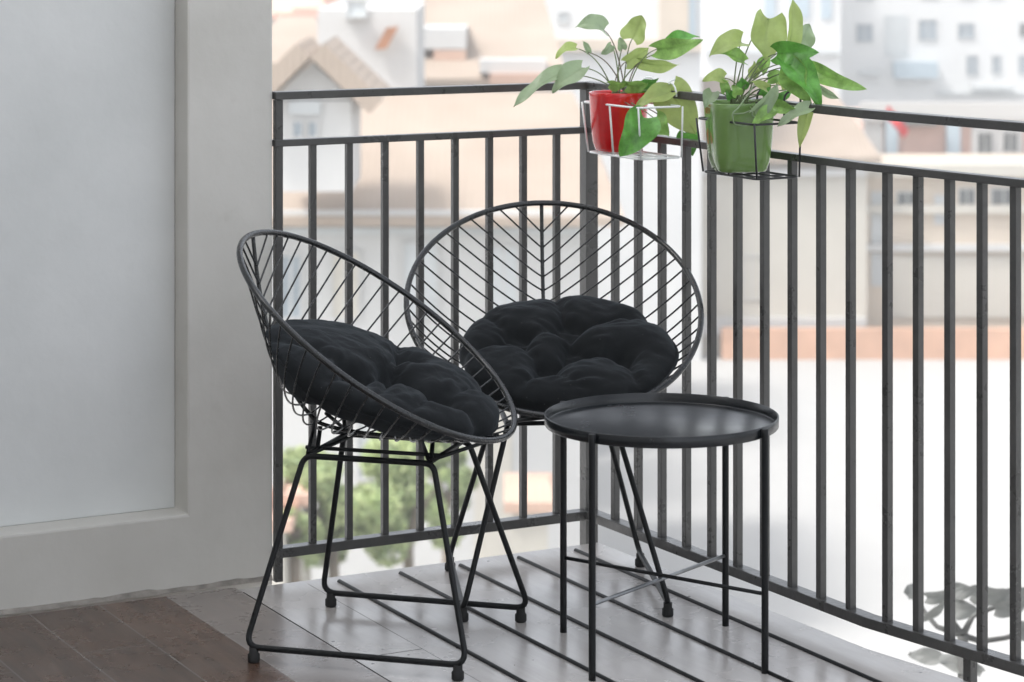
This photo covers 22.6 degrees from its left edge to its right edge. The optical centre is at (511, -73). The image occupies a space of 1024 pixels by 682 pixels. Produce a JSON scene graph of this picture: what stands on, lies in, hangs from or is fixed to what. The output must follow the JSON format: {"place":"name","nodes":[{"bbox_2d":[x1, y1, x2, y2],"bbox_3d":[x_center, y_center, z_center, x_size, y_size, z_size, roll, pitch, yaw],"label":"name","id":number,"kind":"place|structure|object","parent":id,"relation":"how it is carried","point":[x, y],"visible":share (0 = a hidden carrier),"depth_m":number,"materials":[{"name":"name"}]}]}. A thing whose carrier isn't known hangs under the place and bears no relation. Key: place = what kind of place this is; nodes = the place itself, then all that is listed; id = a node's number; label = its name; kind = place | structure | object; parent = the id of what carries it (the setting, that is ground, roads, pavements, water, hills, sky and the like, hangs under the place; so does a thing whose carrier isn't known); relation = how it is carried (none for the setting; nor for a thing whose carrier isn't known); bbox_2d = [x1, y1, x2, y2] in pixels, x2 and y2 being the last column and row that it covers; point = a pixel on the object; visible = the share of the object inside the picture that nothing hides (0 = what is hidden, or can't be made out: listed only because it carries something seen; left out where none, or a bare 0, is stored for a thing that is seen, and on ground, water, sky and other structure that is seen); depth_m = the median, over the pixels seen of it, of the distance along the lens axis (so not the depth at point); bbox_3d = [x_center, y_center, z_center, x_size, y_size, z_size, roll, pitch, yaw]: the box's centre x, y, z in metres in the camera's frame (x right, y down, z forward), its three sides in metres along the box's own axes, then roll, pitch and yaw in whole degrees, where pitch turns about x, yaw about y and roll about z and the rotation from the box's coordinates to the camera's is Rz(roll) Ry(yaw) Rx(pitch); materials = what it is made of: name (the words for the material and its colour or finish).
{"place":"outdoors","nodes":[
{"label":"outdoors","id":0,"kind":"place"},
{"bbox_2d":[0,587,388,681],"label":"floor","id":1,"kind":"structure","parent":0,"point":[196,637],"depth_m":5.31,"materials":[{"name":"brown wood"}]},
{"bbox_2d":[0,0,272,617],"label":"wall","id":2,"kind":"structure","parent":1,"relation":"on","point":[135,359],"depth_m":5.77,"materials":[{"name":"paint"}]},
{"bbox_2d":[238,543,966,681],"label":"balcony floor","id":3,"kind":"structure","parent":0,"point":[342,627],"depth_m":5.42,"materials":[{"name":"grey wood"}]},
{"bbox_2d":[236,229,527,681],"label":"wire chair","id":4,"kind":"object","parent":3,"relation":"on","point":[346,433],"visible":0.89,"depth_m":5.28,"materials":[{"name":"metal"}]},
{"bbox_2d":[266,319,499,439],"bbox_3d":[-0.275,0.943,5.347,0.491,0.219,0.523,0,0,17],"label":"seat cushion","id":5,"kind":"object","parent":4,"relation":"on","point":[425,385],"visible":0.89,"depth_m":5.26,"materials":[{"name":"fabric"}]},
{"bbox_2d":[403,200,703,621],"bbox_3d":[0.094,1.067,5.760,0.677,0.846,0.574,0,0,-5],"label":"wire chair","id":6,"kind":"object","parent":3,"relation":"on","point":[528,418],"visible":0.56,"depth_m":5.89,"materials":[{"name":"metal"}]},
{"bbox_2d":[459,295,678,411],"bbox_3d":[0.127,0.953,5.738,0.488,0.200,0.466,0,0,-5],"label":"seat cushion","id":7,"kind":"object","parent":6,"relation":"on","point":[541,355],"visible":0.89,"depth_m":5.71,"materials":[{"name":"fabric"}]},
{"bbox_2d":[243,548,881,681],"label":"floor grooves","id":8,"kind":"object","parent":3,"relation":"on","point":[570,660],"visible":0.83,"depth_m":5.42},
{"bbox_2d":[272,81,1023,681],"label":"railing","id":9,"kind":"object","parent":3,"relation":"on","point":[918,633],"visible":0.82,"depth_m":5.61,"materials":[{"name":"metal"}]},
{"bbox_2d":[581,76,683,159],"bbox_3d":[0.296,0.440,5.943,0.168,0.179,0.251,0,0,-30],"label":"pot holder","id":10,"kind":"object","parent":9,"relation":"hanging from","point":[646,156],"visible":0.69,"depth_m":5.89,"materials":[{"name":"white metal"}]},
{"bbox_2d":[513,14,702,156],"bbox_3d":[0.240,0.364,5.930,0.388,0.327,0.284,0,0,26],"label":"potted plant","id":11,"kind":"object","parent":10,"relation":"in","point":[627,138],"visible":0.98,"depth_m":5.91,"materials":[{"name":"green plant"}]},
{"bbox_2d":[695,89,801,179],"bbox_3d":[0.528,0.443,5.535,0.168,0.185,0.225,0,0,-30],"label":"pot holder","id":12,"kind":"object","parent":9,"relation":"hanging from","point":[765,175],"visible":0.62,"depth_m":5.47,"materials":[{"name":"black metal"}]},
{"bbox_2d":[702,0,865,172],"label":"potted plant","id":13,"kind":"object","parent":12,"relation":"in","point":[801,75],"visible":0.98,"depth_m":5.49,"materials":[{"name":"green plant"}]},
{"bbox_2d":[544,393,778,680],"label":"tray table","id":14,"kind":"object","parent":3,"relation":"on","point":[661,420],"visible":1,"depth_m":5.26,"materials":[{"name":"metal"}]},
{"bbox_2d":[339,0,1023,681],"bbox_3d":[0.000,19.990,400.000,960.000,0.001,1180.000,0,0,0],"label":"ground","id":15,"kind":"structure","parent":0,"point":[869,484],"depth_m":90.36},
{"bbox_2d":[272,485,304,584],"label":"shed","id":16,"kind":"structure","parent":15,"relation":"on","point":[290,524],"depth_m":54.52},
{"bbox_2d":[272,17,316,90],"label":"house","id":17,"kind":"structure","parent":15,"relation":"on","point":[288,33],"depth_m":96.18,"materials":[{"name":"beige paint"}]},
{"bbox_2d":[283,475,310,580],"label":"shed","id":18,"kind":"structure","parent":15,"relation":"on","point":[303,499],"depth_m":56.30,"materials":[{"name":"beige"}]},
{"bbox_2d":[283,506,327,582],"bbox_3d":[-4.652,16.271,54.997,1.281,7.650,0.995,0,0,23],"label":"garden tree","id":19,"kind":"object","parent":15,"relation":"on","point":[298,533],"visible":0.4,"depth_m":54.89,"materials":[{"name":"green plant"}]},
{"bbox_2d":[272,0,340,22],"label":"house","id":20,"kind":"structure","parent":15,"relation":"on","point":[295,8],"depth_m":110.00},
{"bbox_2d":[283,445,403,577],"bbox_3d":[-3.886,15.911,58.165,2.928,8.371,3.087,0,0,0],"label":"garden tree","id":21,"kind":"object","parent":15,"relation":"on","point":[366,508],"visible":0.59,"depth_m":57.40,"materials":[{"name":"green plant"}]},
{"bbox_2d":[317,0,424,86],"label":"house","id":22,"kind":"structure","parent":15,"relation":"on","point":[385,42],"depth_m":84.00,"materials":[{"name":"white paint"}]},
{"bbox_2d":[346,0,366,14],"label":"window","id":23,"kind":"structure","parent":22,"relation":"in","point":[353,7],"depth_m":83.96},
{"bbox_2d":[359,431,464,568],"bbox_3d":[-2.518,15.810,59.975,2.445,8.574,2.640,0,0,-19],"label":"garden tree","id":24,"kind":"object","parent":15,"relation":"on","point":[402,480],"visible":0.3,"depth_m":59.13,"materials":[{"name":"green plant"}]},
{"bbox_2d":[272,92,624,579],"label":"villa","id":25,"kind":"object","parent":15,"relation":"on","point":[407,114],"visible":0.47,"depth_m":70.00,"materials":[{"name":"beige paint"}]},
{"bbox_2d":[283,253,302,319],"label":"window","id":26,"kind":"structure","parent":25,"relation":"in","point":[297,261],"depth_m":69.97,"materials":[{"name":"white glass"}]},
{"bbox_2d":[272,36,389,191],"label":"dormer","id":27,"kind":"structure","parent":25,"relation":"on","point":[337,63],"depth_m":66.00,"materials":[{"name":"beige paint"}]},
{"bbox_2d":[291,119,303,138],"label":"window","id":28,"kind":"structure","parent":27,"relation":"in","point":[297,125],"depth_m":65.97,"materials":[{"name":"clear glass"}]},
{"bbox_2d":[306,119,318,137],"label":"window","id":29,"kind":"structure","parent":27,"relation":"in","point":[312,125],"depth_m":65.90,"materials":[{"name":"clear glass"}]},
{"bbox_2d":[330,250,360,319],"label":"window","id":30,"kind":"structure","parent":25,"relation":"in","point":[337,276],"depth_m":69.97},
{"bbox_2d":[356,423,375,480],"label":"window","id":31,"kind":"structure","parent":25,"relation":"in","point":[360,442],"depth_m":69.97,"materials":[{"name":"white"}]},
{"bbox_2d":[402,241,438,319],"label":"window","id":32,"kind":"structure","parent":25,"relation":"in","point":[408,247],"depth_m":69.97,"materials":[{"name":"grey glass"}]},
{"bbox_2d":[474,411,511,557],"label":"door","id":33,"kind":"structure","parent":25,"relation":"in","point":[492,545],"depth_m":69.93,"materials":[{"name":"white"}]},
{"bbox_2d":[493,245,518,307],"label":"window","id":34,"kind":"structure","parent":25,"relation":"in","point":[498,250],"depth_m":69.97,"materials":[{"name":"grey glass"}]},
{"bbox_2d":[424,442,479,562],"bbox_3d":[-1.548,16.171,62.985,1.636,7.852,1.547,0,0,0],"label":"garden tree","id":35,"kind":"object","parent":15,"relation":"on","point":[444,471],"visible":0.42,"depth_m":62.60,"materials":[{"name":"green plant"}]},
{"bbox_2d":[423,0,562,91],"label":"house","id":36,"kind":"structure","parent":15,"relation":"on","point":[474,42],"depth_m":98.74,"materials":[{"name":"beige paint"}]},
{"bbox_2d":[504,473,551,553],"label":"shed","id":37,"kind":"structure","parent":15,"relation":"on","point":[539,500],"depth_m":62.00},
{"bbox_2d":[545,0,701,360],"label":"apartment block","id":38,"kind":"structure","parent":15,"relation":"on","point":[664,19],"depth_m":118.00,"materials":[{"name":"white paint"}]},
{"bbox_2d":[558,11,568,22],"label":"window","id":39,"kind":"structure","parent":38,"relation":"in","point":[563,16],"depth_m":117.97,"materials":[{"name":"grey glass"}]},
{"bbox_2d":[701,0,841,99],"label":"apartment block","id":40,"kind":"structure","parent":15,"relation":"on","point":[822,18],"depth_m":170.00,"materials":[{"name":"white paint"}]},
{"bbox_2d":[701,78,881,354],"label":"house","id":41,"kind":"structure","parent":15,"relation":"on","point":[842,137],"depth_m":119.50,"materials":[{"name":"beige paint"}]},
{"bbox_2d":[743,254,759,299],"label":"window","id":42,"kind":"structure","parent":41,"relation":"in","point":[751,262],"depth_m":119.48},
{"bbox_2d":[721,327,1023,359],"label":"garden wall","id":43,"kind":"structure","parent":15,"relation":"on","point":[868,343],"depth_m":118.30,"materials":[{"name":"brick"}]},
{"bbox_2d":[841,0,1023,107],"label":"apartment block","id":44,"kind":"structure","parent":15,"relation":"on","point":[932,50],"depth_m":185.00,"materials":[{"name":"white paint"}]},
{"bbox_2d":[856,23,872,42],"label":"window","id":45,"kind":"structure","parent":44,"relation":"in","point":[864,31],"depth_m":184.97,"materials":[{"name":"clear glass"}]},
{"bbox_2d":[918,19,937,40],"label":"window","id":46,"kind":"structure","parent":44,"relation":"in","point":[927,28],"depth_m":184.97,"materials":[{"name":"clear glass"}]},
{"bbox_2d":[957,22,974,38],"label":"window","id":47,"kind":"structure","parent":44,"relation":"in","point":[965,30],"depth_m":184.97,"materials":[{"name":"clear glass"}]},
{"bbox_2d":[966,55,977,75],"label":"window","id":48,"kind":"structure","parent":44,"relation":"in","point":[971,60],"depth_m":184.97,"materials":[{"name":"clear glass"}]},
{"bbox_2d":[992,55,1000,73],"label":"window","id":49,"kind":"structure","parent":44,"relation":"in","point":[996,59],"depth_m":184.97,"materials":[{"name":"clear glass"}]},
{"bbox_2d":[1018,55,1023,73],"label":"window","id":50,"kind":"structure","parent":44,"relation":"in","point":[1020,57],"depth_m":184.97,"materials":[{"name":"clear glass"}]},
{"bbox_2d":[1019,23,1023,36],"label":"window","id":51,"kind":"structure","parent":44,"relation":"in","point":[1021,25],"depth_m":184.97,"materials":[{"name":"grey glass"}]},
{"bbox_2d":[854,102,1023,153],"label":"house","id":52,"kind":"structure","parent":15,"relation":"on","point":[884,137],"depth_m":129.77,"materials":[{"name":"beige paint"}]},
{"bbox_2d":[977,132,992,153],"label":"window","id":53,"kind":"structure","parent":52,"relation":"in","point":[984,139],"depth_m":129.76,"materials":[{"name":"grey glass"}]},
{"bbox_2d":[1002,132,1018,152],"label":"window","id":54,"kind":"structure","parent":52,"relation":"in","point":[1010,140],"depth_m":129.76,"materials":[{"name":"grey glass"}]},
{"bbox_2d":[867,154,1023,326],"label":"house","id":55,"kind":"structure","parent":15,"relation":"on","point":[1009,165],"depth_m":120.97,"materials":[{"name":"beige paint"}]},
{"bbox_2d":[871,191,881,243],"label":"window","id":56,"kind":"structure","parent":55,"relation":"in","point":[876,196],"depth_m":120.98,"materials":[{"name":"grey glass"}]},
{"bbox_2d":[871,253,881,285],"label":"window","id":57,"kind":"structure","parent":55,"relation":"in","point":[876,258],"depth_m":120.98,"materials":[{"name":"grey glass"}]},
{"bbox_2d":[896,191,912,204],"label":"window","id":58,"kind":"structure","parent":55,"relation":"in","point":[902,197],"depth_m":120.98,"materials":[{"name":"grey glass"}]},
{"bbox_2d":[934,195,943,224],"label":"window","id":59,"kind":"structure","parent":55,"relation":"in","point":[938,199],"depth_m":120.98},
{"bbox_2d":[958,188,975,204],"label":"window","id":60,"kind":"structure","parent":55,"relation":"in","point":[966,196],"depth_m":120.98,"materials":[{"name":"grey glass"}]},
{"bbox_2d":[990,187,1009,204],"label":"window","id":61,"kind":"structure","parent":55,"relation":"in","point":[998,195],"depth_m":120.98,"materials":[{"name":"grey glass"}]},
{"bbox_2d":[904,582,1023,678],"bbox_3d":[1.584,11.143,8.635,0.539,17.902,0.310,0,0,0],"label":"slender tree","id":62,"kind":"object","parent":15,"relation":"on","point":[999,600],"visible":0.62,"depth_m":8.59,"materials":[{"name":"grey plant"}]},
{"bbox_2d":[887,106,908,137],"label":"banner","id":63,"kind":"object","parent":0,"point":[902,128],"visible":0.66,"depth_m":100.02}
]}

